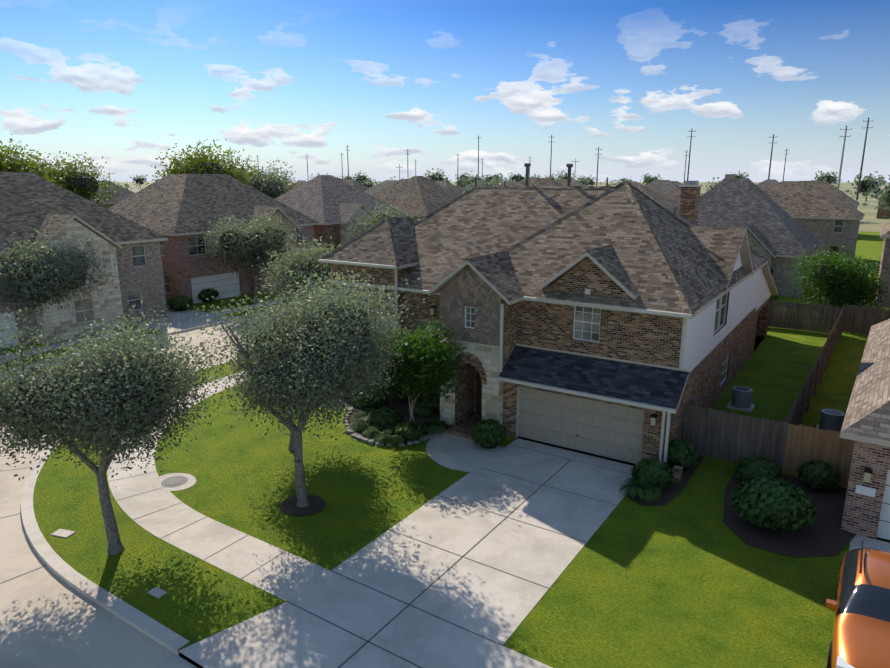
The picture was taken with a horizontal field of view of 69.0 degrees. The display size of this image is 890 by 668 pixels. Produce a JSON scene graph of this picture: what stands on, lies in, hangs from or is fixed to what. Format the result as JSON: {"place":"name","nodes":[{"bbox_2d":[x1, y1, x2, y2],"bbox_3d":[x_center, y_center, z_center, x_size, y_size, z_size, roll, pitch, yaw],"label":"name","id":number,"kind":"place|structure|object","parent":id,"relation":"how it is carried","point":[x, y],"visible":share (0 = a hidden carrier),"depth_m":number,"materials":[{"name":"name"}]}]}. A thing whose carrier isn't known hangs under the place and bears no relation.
{"place":"outdoors","nodes":[
{"label":"outdoors","id":0,"kind":"place"},
{"bbox_2d":[91,180,133,203],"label":"house roof","id":1,"kind":"structure","parent":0,"point":[125,193],"depth_m":123.69,"materials":[{"name":"tile"}]},
{"bbox_2d":[0,309,290,667],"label":"street","id":2,"kind":"structure","parent":0,"point":[49,618],"depth_m":15.26,"materials":[{"name":"concrete"}]},
{"bbox_2d":[315,207,372,253],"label":"house walls","id":3,"kind":"structure","parent":0,"point":[338,232],"depth_m":66.57,"materials":[{"name":"brown brick"}]},
{"bbox_2d":[275,175,412,224],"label":"house roof","id":4,"kind":"structure","parent":3,"relation":"on","point":[326,200],"depth_m":69.94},
{"bbox_2d":[342,179,369,191],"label":"house roof","id":5,"kind":"structure","parent":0,"point":[357,185],"depth_m":187.54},
{"bbox_2d":[364,180,397,194],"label":"house roof","id":6,"kind":"structure","parent":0,"point":[378,187],"depth_m":155.41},
{"bbox_2d":[371,179,407,196],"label":"house roof","id":7,"kind":"structure","parent":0,"point":[388,187],"depth_m":109.86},
{"bbox_2d":[375,176,459,216],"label":"house roof","id":8,"kind":"structure","parent":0,"point":[424,195],"depth_m":84.52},
{"bbox_2d":[0,231,889,667],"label":"lawn","id":9,"kind":"structure","parent":0,"point":[686,577],"depth_m":18.12,"materials":[{"name":"green plant"}]},
{"bbox_2d":[0,134,64,185],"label":"tree","id":10,"kind":"object","parent":9,"relation":"on","point":[8,163],"visible":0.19,"depth_m":70.82,"materials":[{"name":"green plant"}]},
{"bbox_2d":[0,229,124,335],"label":"tree","id":11,"kind":"object","parent":9,"relation":"on","point":[39,279],"visible":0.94,"depth_m":37.80,"materials":[{"name":"green plant"}]},
{"bbox_2d":[18,151,127,206],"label":"tree","id":12,"kind":"object","parent":9,"relation":"on","point":[83,183],"visible":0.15,"depth_m":88.61,"materials":[{"name":"green plant"}]},
{"bbox_2d":[0,219,166,348],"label":"house walls","id":13,"kind":"structure","parent":9,"relation":"on","point":[148,280],"depth_m":41.83,"materials":[{"name":"beige stone"}]},
{"bbox_2d":[0,172,167,253],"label":"house roof","id":14,"kind":"structure","parent":13,"relation":"on","point":[30,202],"depth_m":42.05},
{"bbox_2d":[69,245,146,323],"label":"house windows","id":15,"kind":"structure","parent":13,"relation":"in","point":[84,309],"depth_m":44.73,"materials":[{"name":"grey glass"}]},
{"bbox_2d":[0,296,230,554],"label":"oak tree","id":16,"kind":"object","parent":9,"relation":"on","point":[113,396],"visible":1,"depth_m":16.79,"materials":[{"name":"green plant"}]},
{"bbox_2d":[146,139,262,190],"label":"tree","id":17,"kind":"object","parent":9,"relation":"on","point":[204,164],"visible":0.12,"depth_m":75.14,"materials":[{"name":"green plant"}]},
{"bbox_2d":[197,288,218,301],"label":"shrub","id":18,"kind":"object","parent":9,"relation":"on","point":[209,293],"visible":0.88,"depth_m":52.92,"materials":[{"name":"green plant"}]},
{"bbox_2d":[161,210,314,303],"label":"house walls","id":19,"kind":"structure","parent":9,"relation":"on","point":[192,277],"depth_m":52.95,"materials":[{"name":"brown brick"}]},
{"bbox_2d":[108,174,319,235],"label":"house roof","id":20,"kind":"structure","parent":19,"relation":"on","point":[174,204],"depth_m":55.66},
{"bbox_2d":[160,228,303,292],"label":"house windows","id":21,"kind":"structure","parent":19,"relation":"in","point":[195,248],"depth_m":52.12,"materials":[{"name":"grey glass"}]},
{"bbox_2d":[186,211,314,303],"bbox_3d":[-15.275,-6.076,51.578,7.478,7.601,8.430,9,16,32],"label":"tree","id":22,"kind":"object","parent":9,"relation":"on","point":[251,246],"visible":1,"depth_m":50.30,"materials":[{"name":"green plant"}]},
{"bbox_2d":[218,294,313,450],"bbox_3d":[-5.769,1.405,24.235,4.388,5.721,4.876,9,16,32],"label":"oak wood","id":23,"kind":"object","parent":9,"relation":"on","point":[291,443],"depth_m":23.86,"materials":[{"name":"green plant"}]},
{"bbox_2d":[228,160,306,198],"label":"tree","id":24,"kind":"object","parent":9,"relation":"on","point":[273,187],"visible":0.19,"depth_m":91.50,"materials":[{"name":"green plant"}]},
{"bbox_2d":[182,267,424,507],"bbox_3d":[-4.351,1.639,19.793,6.086,7.324,5.672,9,16,32],"label":"oak tree","id":25,"kind":"object","parent":9,"relation":"on","point":[320,348],"visible":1,"depth_m":18.52,"materials":[{"name":"green plant"}]},
{"bbox_2d":[253,234,354,313],"bbox_3d":[-7.662,-2.521,38.179,6.386,6.894,6.646,9,16,32],"label":"tree","id":26,"kind":"object","parent":9,"relation":"on","point":[310,263],"visible":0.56,"depth_m":36.78,"materials":[{"name":"green plant"}]},
{"bbox_2d":[51,348,682,597],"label":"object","id":27,"kind":"object","parent":9,"relation":"on","point":[157,592],"visible":0.75,"depth_m":18.42,"materials":[{"name":"concrete"}]},
{"bbox_2d":[346,200,423,237],"bbox_3d":[-5.825,-9.216,64.130,8.038,7.892,6.998,9,16,32],"label":"tree","id":28,"kind":"object","parent":9,"relation":"on","point":[378,216],"visible":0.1,"depth_m":63.60,"materials":[{"name":"green plant"}]},
{"bbox_2d":[364,316,471,420],"bbox_3d":[-1.129,1.573,25.438,4.568,4.836,4.213,9,16,32],"label":"tree","id":29,"kind":"object","parent":9,"relation":"on","point":[427,359],"visible":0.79,"depth_m":24.44,"materials":[{"name":"green plant"}]},
{"bbox_2d":[0,298,889,667],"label":"pavements","id":30,"kind":"structure","parent":9,"relation":"on","point":[470,566],"depth_m":17.06,"materials":[{"name":"concrete"}]},
{"bbox_2d":[161,476,187,486],"bbox_3d":[-9.010,4.910,21.567,0.840,0.016,0.835,9,16,32],"label":"manhole cover","id":31,"kind":"object","parent":30,"relation":"on","point":[174,481],"visible":1,"depth_m":21.54,"materials":[{"name":"concrete"}]},
{"bbox_2d":[166,295,192,310],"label":"shrub","id":32,"kind":"object","parent":30,"relation":"on","point":[178,303],"visible":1,"depth_m":49.33,"materials":[{"name":"green plant"}]},
{"bbox_2d":[471,418,506,448],"bbox_3d":[1.659,3.716,24.372,1.384,1.060,1.399,9,16,32],"label":"entry shrub","id":33,"kind":"object","parent":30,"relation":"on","point":[489,433],"visible":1,"depth_m":24.00,"materials":[{"name":"green plant"}]},
{"bbox_2d":[847,200,857,262],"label":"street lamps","id":34,"kind":"object","parent":30,"relation":"on","point":[852,229],"visible":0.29,"depth_m":73.36,"materials":[{"name":"silver metal"}]},
{"bbox_2d":[825,540,889,667],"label":"car","id":35,"kind":"object","parent":30,"relation":"on","point":[859,604],"visible":1,"depth_m":13.24,"materials":[{"name":"orange paint"}]},
{"bbox_2d":[500,182,516,185],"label":"house roof","id":36,"kind":"structure","parent":9,"relation":"on","point":[510,183],"depth_m":100.66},
{"bbox_2d":[331,187,771,464],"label":"house walls","id":37,"kind":"structure","parent":9,"relation":"on","point":[644,338],"depth_m":25.06,"materials":[{"name":"brown brick"}]},
{"bbox_2d":[319,163,702,463],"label":"house fixtures","id":38,"kind":"object","parent":37,"relation":"attached to","point":[654,416],"visible":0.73,"depth_m":23.48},
{"bbox_2d":[344,285,728,385],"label":"house windows","id":39,"kind":"structure","parent":37,"relation":"in","point":[586,325],"depth_m":24.96,"materials":[{"name":"glass"}]},
{"bbox_2d":[321,180,777,413],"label":"house roof","id":40,"kind":"structure","parent":37,"relation":"on","point":[509,245],"depth_m":26.11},
{"bbox_2d":[518,387,644,463],"bbox_3d":[4.911,3.291,23.848,4.880,2.130,0.035,9,16,32],"label":"garage door","id":41,"kind":"structure","parent":37,"relation":"attached to","point":[608,430],"depth_m":23.77,"materials":[{"name":"paint"}]},
{"bbox_2d":[280,384,856,556],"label":"mulch beds","id":42,"kind":"object","parent":9,"relation":"on","point":[824,534],"visible":0.5,"depth_m":19.71,"materials":[{"name":"brown soil"}]},
{"bbox_2d":[349,416,372,431],"bbox_3d":[-3.156,3.656,26.065,1.335,0.392,1.363,9,16,32],"label":"liriope","id":43,"kind":"object","parent":42,"relation":"on","point":[363,425],"visible":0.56,"depth_m":25.82,"materials":[{"name":"green plant"}]},
{"bbox_2d":[349,407,375,420],"bbox_3d":[-3.171,3.402,27.130,1.368,0.392,1.350,9,16,32],"label":"liriope","id":44,"kind":"object","parent":42,"relation":"on","point":[363,412],"visible":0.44,"depth_m":27.18,"materials":[{"name":"green plant"}]},
{"bbox_2d":[351,384,391,409],"bbox_3d":[-3.253,2.728,28.390,1.801,1.120,1.805,9,16,32],"label":"shrub bed","id":45,"kind":"object","parent":42,"relation":"on","point":[371,403],"visible":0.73,"depth_m":27.88,"materials":[{"name":"green plant"}]},
{"bbox_2d":[363,424,393,439],"bbox_3d":[-2.475,3.828,25.344,1.338,0.392,1.358,9,16,32],"label":"liriope","id":46,"kind":"object","parent":42,"relation":"on","point":[375,430],"visible":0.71,"depth_m":25.16,"materials":[{"name":"green plant"}]},
{"bbox_2d":[366,407,403,426],"bbox_3d":[-2.434,3.388,26.259,1.483,0.823,1.489,9,16,32],"label":"shrub bed","id":47,"kind":"object","parent":42,"relation":"on","point":[383,416],"visible":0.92,"depth_m":25.93,"materials":[{"name":"green plant"}]},
{"bbox_2d":[375,427,409,445],"bbox_3d":[-1.988,3.947,24.843,1.341,0.392,1.347,9,16,32],"label":"liriope","id":48,"kind":"object","parent":42,"relation":"on","point":[393,439],"visible":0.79,"depth_m":24.47,"materials":[{"name":"green plant"}]},
{"bbox_2d":[388,376,429,401],"bbox_3d":[-1.630,2.232,29.462,2.078,1.587,2.042,9,16,32],"label":"shrub bed","id":49,"kind":"object","parent":42,"relation":"on","point":[400,393],"visible":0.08,"depth_m":29.02,"materials":[{"name":"green plant"}]},
{"bbox_2d":[393,421,424,440],"bbox_3d":[-1.407,3.726,25.109,1.246,0.699,1.238,9,16,32],"label":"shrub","id":50,"kind":"object","parent":42,"relation":"on","point":[412,430],"visible":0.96,"depth_m":24.77,"materials":[{"name":"green plant"}]},
{"bbox_2d":[408,401,439,416],"bbox_3d":[-0.880,3.223,27.880,1.385,0.392,1.380,9,16,32],"label":"bush","id":51,"kind":"object","parent":42,"relation":"on","point":[422,409],"visible":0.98,"depth_m":27.68,"materials":[{"name":"green plant"}]},
{"bbox_2d":[418,418,451,433],"bbox_3d":[-0.489,3.700,25.878,1.337,0.392,1.360,9,16,32],"label":"liriope","id":52,"kind":"object","parent":42,"relation":"on","point":[433,426],"visible":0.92,"depth_m":25.70,"materials":[{"name":"green plant"}]},
{"bbox_2d":[619,476,663,501],"bbox_3d":[6.278,4.941,20.673,1.343,0.392,1.348,9,16,32],"label":"liriope","id":53,"kind":"object","parent":42,"relation":"on","point":[641,491],"visible":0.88,"depth_m":20.37,"materials":[{"name":"green plant"}]},
{"bbox_2d":[630,457,674,489],"bbox_3d":[6.787,4.544,21.218,1.424,0.910,1.362,9,16,32],"label":"shrub","id":54,"kind":"object","parent":42,"relation":"on","point":[649,471],"visible":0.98,"depth_m":20.86,"materials":[{"name":"green plant"}]},
{"bbox_2d":[667,439,697,471],"bbox_3d":[8.074,4.180,22.358,1.257,1.090,1.215,-9,16,-34],"label":"shrub","id":55,"kind":"object","parent":42,"relation":"on","point":[682,453],"visible":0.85,"depth_m":21.98,"materials":[{"name":"green plant"}]},
{"bbox_2d":[734,456,783,480],"bbox_3d":[10.326,4.522,21.281,1.441,0.924,1.439,9,16,32],"label":"shrub","id":56,"kind":"object","parent":42,"relation":"on","point":[750,467],"visible":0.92,"depth_m":20.97,"materials":[{"name":"green plant"}]},
{"bbox_2d":[730,476,817,532],"bbox_3d":[9.505,4.903,18.776,2.279,1.344,2.262,9,16,32],"label":"shrub","id":57,"kind":"object","parent":42,"relation":"on","point":[771,504],"visible":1,"depth_m":18.21,"materials":[{"name":"green plant"}]},
{"bbox_2d":[797,460,840,490],"bbox_3d":[12.162,4.581,21.062,1.252,0.912,1.249,9,16,32],"label":"shrub","id":58,"kind":"object","parent":42,"relation":"on","point":[819,475],"visible":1,"depth_m":20.76,"materials":[{"name":"green plant"}]},
{"bbox_2d":[771,295,778,308],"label":"hedge","id":59,"kind":"object","parent":9,"relation":"on","point":[773,297],"depth_m":46.80,"materials":[{"name":"green plant"}]},
{"bbox_2d":[681,300,889,468],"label":"weathered fence","id":60,"kind":"object","parent":9,"relation":"on","point":[840,320],"visible":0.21,"depth_m":23.73,"materials":[{"name":"wood"}]},
{"bbox_2d":[726,386,844,435],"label":"air conditioner units","id":61,"kind":"object","parent":9,"relation":"on","point":[831,419],"visible":0.81,"depth_m":28.07,"materials":[{"name":"grey metal"}]},
{"bbox_2d":[780,423,854,485],"bbox_3d":[12.362,3.969,21.583,2.146,1.860,0.113,7,15,28],"label":"cedar fence","id":62,"kind":"object","parent":9,"relation":"on","point":[826,437],"visible":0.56,"depth_m":21.46,"materials":[{"name":"brown wood"}]},
{"bbox_2d":[786,245,889,319],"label":"tree","id":63,"kind":"object","parent":9,"relation":"on","point":[838,280],"visible":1,"depth_m":43.67,"materials":[{"name":"green plant"}]},
{"bbox_2d":[841,441,889,540],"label":"house walls","id":64,"kind":"structure","parent":9,"relation":"on","point":[866,516],"depth_m":18.01,"materials":[{"name":"red brick"}]},
{"bbox_2d":[840,319,889,446],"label":"house roof","id":65,"kind":"structure","parent":64,"relation":"on","point":[867,418],"depth_m":19.43,"materials":[{"name":"brown"}]},
{"bbox_2d":[855,467,875,496],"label":"house fixtures","id":66,"kind":"object","parent":64,"relation":"attached to","point":[864,490],"visible":0.96,"depth_m":17.91,"materials":[{"name":"white metal"}]},
{"bbox_2d":[0,0,889,181],"label":"sky","id":67,"kind":"structure","parent":0,"point":[123,82],"materials":[{"name":"blue"}]},
{"bbox_2d":[435,181,466,194],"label":"house roof","id":68,"kind":"structure","parent":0,"point":[452,188],"depth_m":193.20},
{"bbox_2d":[114,181,889,231],"bbox_3d":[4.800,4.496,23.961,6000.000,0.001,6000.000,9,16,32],"label":"ground","id":69,"kind":"structure","parent":0,"point":[870,222],"depth_m":335.04,"materials":[{"name":"green plant"}]},
{"bbox_2d":[99,204,114,208],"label":"house walls","id":70,"kind":"structure","parent":69,"relation":"on","point":[108,206],"depth_m":120.79,"materials":[{"name":"brown brick"}]},
{"bbox_2d":[111,181,132,189],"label":"tree","id":71,"kind":"object","parent":69,"relation":"on","point":[126,185],"visible":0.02,"depth_m":252.32,"materials":[{"name":"green plant"}]},
{"bbox_2d":[130,175,148,188],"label":"tree","id":72,"kind":"object","parent":69,"relation":"on","point":[138,180],"visible":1,"depth_m":736.66,"materials":[{"name":"green plant"}]},
{"bbox_2d":[353,171,368,183],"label":"tree","id":73,"kind":"object","parent":69,"relation":"on","point":[359,179],"visible":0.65,"depth_m":590.10,"materials":[{"name":"green plant"}]},
{"bbox_2d":[360,177,374,187],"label":"tree","id":74,"kind":"object","parent":69,"relation":"on","point":[368,183],"visible":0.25,"depth_m":276.17,"materials":[{"name":"green plant"}]},
{"bbox_2d":[423,168,447,181],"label":"tree","id":75,"kind":"object","parent":69,"relation":"on","point":[435,177],"visible":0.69,"depth_m":483.06,"materials":[{"name":"green plant"}]},
{"bbox_2d":[454,177,468,187],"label":"tree","id":76,"kind":"object","parent":69,"relation":"on","point":[460,182],"visible":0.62,"depth_m":575.19,"materials":[{"name":"green plant"}]},
{"bbox_2d":[452,171,472,183],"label":"tree","id":77,"kind":"object","parent":69,"relation":"on","point":[464,176],"visible":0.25,"depth_m":651.12,"materials":[{"name":"green plant"}]},
{"bbox_2d":[461,174,487,184],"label":"tree","id":78,"kind":"object","parent":69,"relation":"on","point":[467,181],"visible":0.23,"depth_m":431.88,"materials":[{"name":"green plant"}]},
{"bbox_2d":[461,180,492,189],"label":"tree","id":79,"kind":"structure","parent":69,"relation":"on","point":[477,185],"depth_m":271.12,"materials":[{"name":"green plant"}]},
{"bbox_2d":[461,176,501,194],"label":"tree","id":80,"kind":"object","parent":69,"relation":"on","point":[484,184],"visible":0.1,"depth_m":184.47,"materials":[{"name":"green plant"}]},
{"bbox_2d":[480,172,503,181],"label":"tree","id":81,"kind":"object","parent":69,"relation":"on","point":[492,176],"visible":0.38,"depth_m":513.50,"materials":[{"name":"green plant"}]},
{"bbox_2d":[487,176,506,185],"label":"tree","id":82,"kind":"object","parent":69,"relation":"on","point":[498,180],"visible":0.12,"depth_m":450.36,"materials":[{"name":"green plant"}]},
{"bbox_2d":[507,171,524,181],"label":"tree","id":83,"kind":"object","parent":69,"relation":"on","point":[518,177],"visible":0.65,"depth_m":597.09,"materials":[{"name":"green plant"}]},
{"bbox_2d":[174,117,873,201],"bbox_3d":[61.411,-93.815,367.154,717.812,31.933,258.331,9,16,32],"label":"utility poles","id":84,"kind":"object","parent":69,"relation":"on","point":[786,150],"visible":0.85,"depth_m":278.48,"materials":[{"name":"brown wood"}]},
{"bbox_2d":[554,170,576,180],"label":"tree","id":85,"kind":"object","parent":69,"relation":"on","point":[565,176],"visible":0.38,"depth_m":424.23,"materials":[{"name":"green plant"}]},
{"bbox_2d":[575,175,592,185],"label":"tree","id":86,"kind":"object","parent":69,"relation":"on","point":[585,181],"visible":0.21,"depth_m":395.54,"materials":[{"name":"green plant"}]},
{"bbox_2d":[580,174,595,185],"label":"tree","id":87,"kind":"object","parent":69,"relation":"on","point":[592,183],"visible":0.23,"depth_m":600.55,"materials":[{"name":"green plant"}]},
{"bbox_2d":[600,180,617,185],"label":"tree","id":88,"kind":"object","parent":69,"relation":"on","point":[614,184],"visible":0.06,"depth_m":239.24,"materials":[{"name":"green plant"}]},
{"bbox_2d":[617,178,634,184],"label":"tree","id":89,"kind":"object","parent":69,"relation":"on","point":[623,180],"visible":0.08,"depth_m":618.95,"materials":[{"name":"green plant"}]},
{"bbox_2d":[640,173,663,184],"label":"tree","id":90,"kind":"object","parent":69,"relation":"on","point":[648,179],"visible":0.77,"depth_m":575.59,"materials":[{"name":"green plant"}]},
{"bbox_2d":[701,177,719,194],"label":"tree","id":91,"kind":"object","parent":69,"relation":"on","point":[710,186],"visible":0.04,"depth_m":211.22,"materials":[{"name":"green plant"}]},
{"bbox_2d":[731,171,748,177],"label":"tree","id":92,"kind":"object","parent":69,"relation":"on","point":[740,175],"visible":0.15,"depth_m":550.46,"materials":[{"name":"green plant"}]},
{"bbox_2d":[814,170,841,185],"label":"tree","id":93,"kind":"object","parent":69,"relation":"on","point":[829,178],"visible":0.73,"depth_m":483.68,"materials":[{"name":"green plant"}]},
{"bbox_2d":[846,171,889,201],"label":"tree","id":94,"kind":"object","parent":69,"relation":"on","point":[866,185],"visible":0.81,"depth_m":298.65,"materials":[{"name":"green plant"}]},
{"bbox_2d":[862,180,889,218],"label":"tree","id":95,"kind":"object","parent":69,"relation":"on","point":[885,205],"visible":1,"depth_m":133.82,"materials":[{"name":"green plant"}]},
{"bbox_2d":[876,198,889,217],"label":"house walls","id":96,"kind":"structure","parent":69,"relation":"on","point":[881,212],"depth_m":168.99,"materials":[{"name":"brown brick"}]},
{"bbox_2d":[512,178,562,185],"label":"house roof","id":97,"kind":"structure","parent":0,"point":[542,182],"depth_m":71.59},
{"bbox_2d":[557,179,571,184],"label":"house roof","id":98,"kind":"structure","parent":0,"point":[562,181],"depth_m":245.79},
{"bbox_2d":[563,181,586,185],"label":"house roof","id":99,"kind":"structure","parent":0,"point":[575,183],"depth_m":191.87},
{"bbox_2d":[629,182,679,213],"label":"house roof","id":100,"kind":"structure","parent":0,"point":[664,202],"depth_m":86.75,"materials":[{"name":"brown tile"}]},
{"bbox_2d":[646,180,680,194],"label":"house roof","id":101,"kind":"structure","parent":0,"point":[665,187],"depth_m":143.36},
{"bbox_2d":[663,195,680,204],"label":"house roof","id":102,"kind":"structure","parent":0,"point":[675,198],"depth_m":110.30,"materials":[{"name":"brown tile"}]},
{"bbox_2d":[757,182,779,190],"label":"house roof","id":103,"kind":"structure","parent":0,"point":[762,186],"depth_m":146.18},
{"bbox_2d":[725,174,814,297],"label":"house walls","id":104,"kind":"structure","parent":0,"point":[782,279],"depth_m":55.62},
{"bbox_2d":[678,178,821,257],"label":"house roof","id":105,"kind":"structure","parent":104,"relation":"on","point":[770,225],"depth_m":59.26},
{"bbox_2d":[763,179,777,181],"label":"house roof","id":106,"kind":"structure","parent":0,"point":[770,180],"depth_m":181.98,"materials":[{"name":"grey"}]},
{"bbox_2d":[794,218,859,261],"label":"house walls","id":107,"kind":"structure","parent":0,"point":[823,233],"depth_m":74.63,"materials":[{"name":"brown brick"}]},
{"bbox_2d":[763,181,864,219],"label":"house roof","id":108,"kind":"structure","parent":107,"relation":"on","point":[802,199],"depth_m":77.13,"materials":[{"name":"brown tile"}]},
{"bbox_2d":[828,220,843,258],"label":"house windows","id":109,"kind":"structure","parent":107,"relation":"in","point":[838,226],"depth_m":74.24,"materials":[{"name":"grey glass"}]},
{"bbox_2d":[810,181,859,205],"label":"house roof","id":110,"kind":"structure","parent":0,"point":[835,191],"depth_m":114.95,"materials":[{"name":"brown tile"}]},
{"bbox_2d":[876,238,889,306],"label":"house walls","id":111,"kind":"structure","parent":0,"point":[885,265],"depth_m":50.92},
{"bbox_2d":[880,222,889,237],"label":"house roof","id":112,"kind":"structure","parent":111,"relation":"on","point":[885,231],"depth_m":52.12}
]}

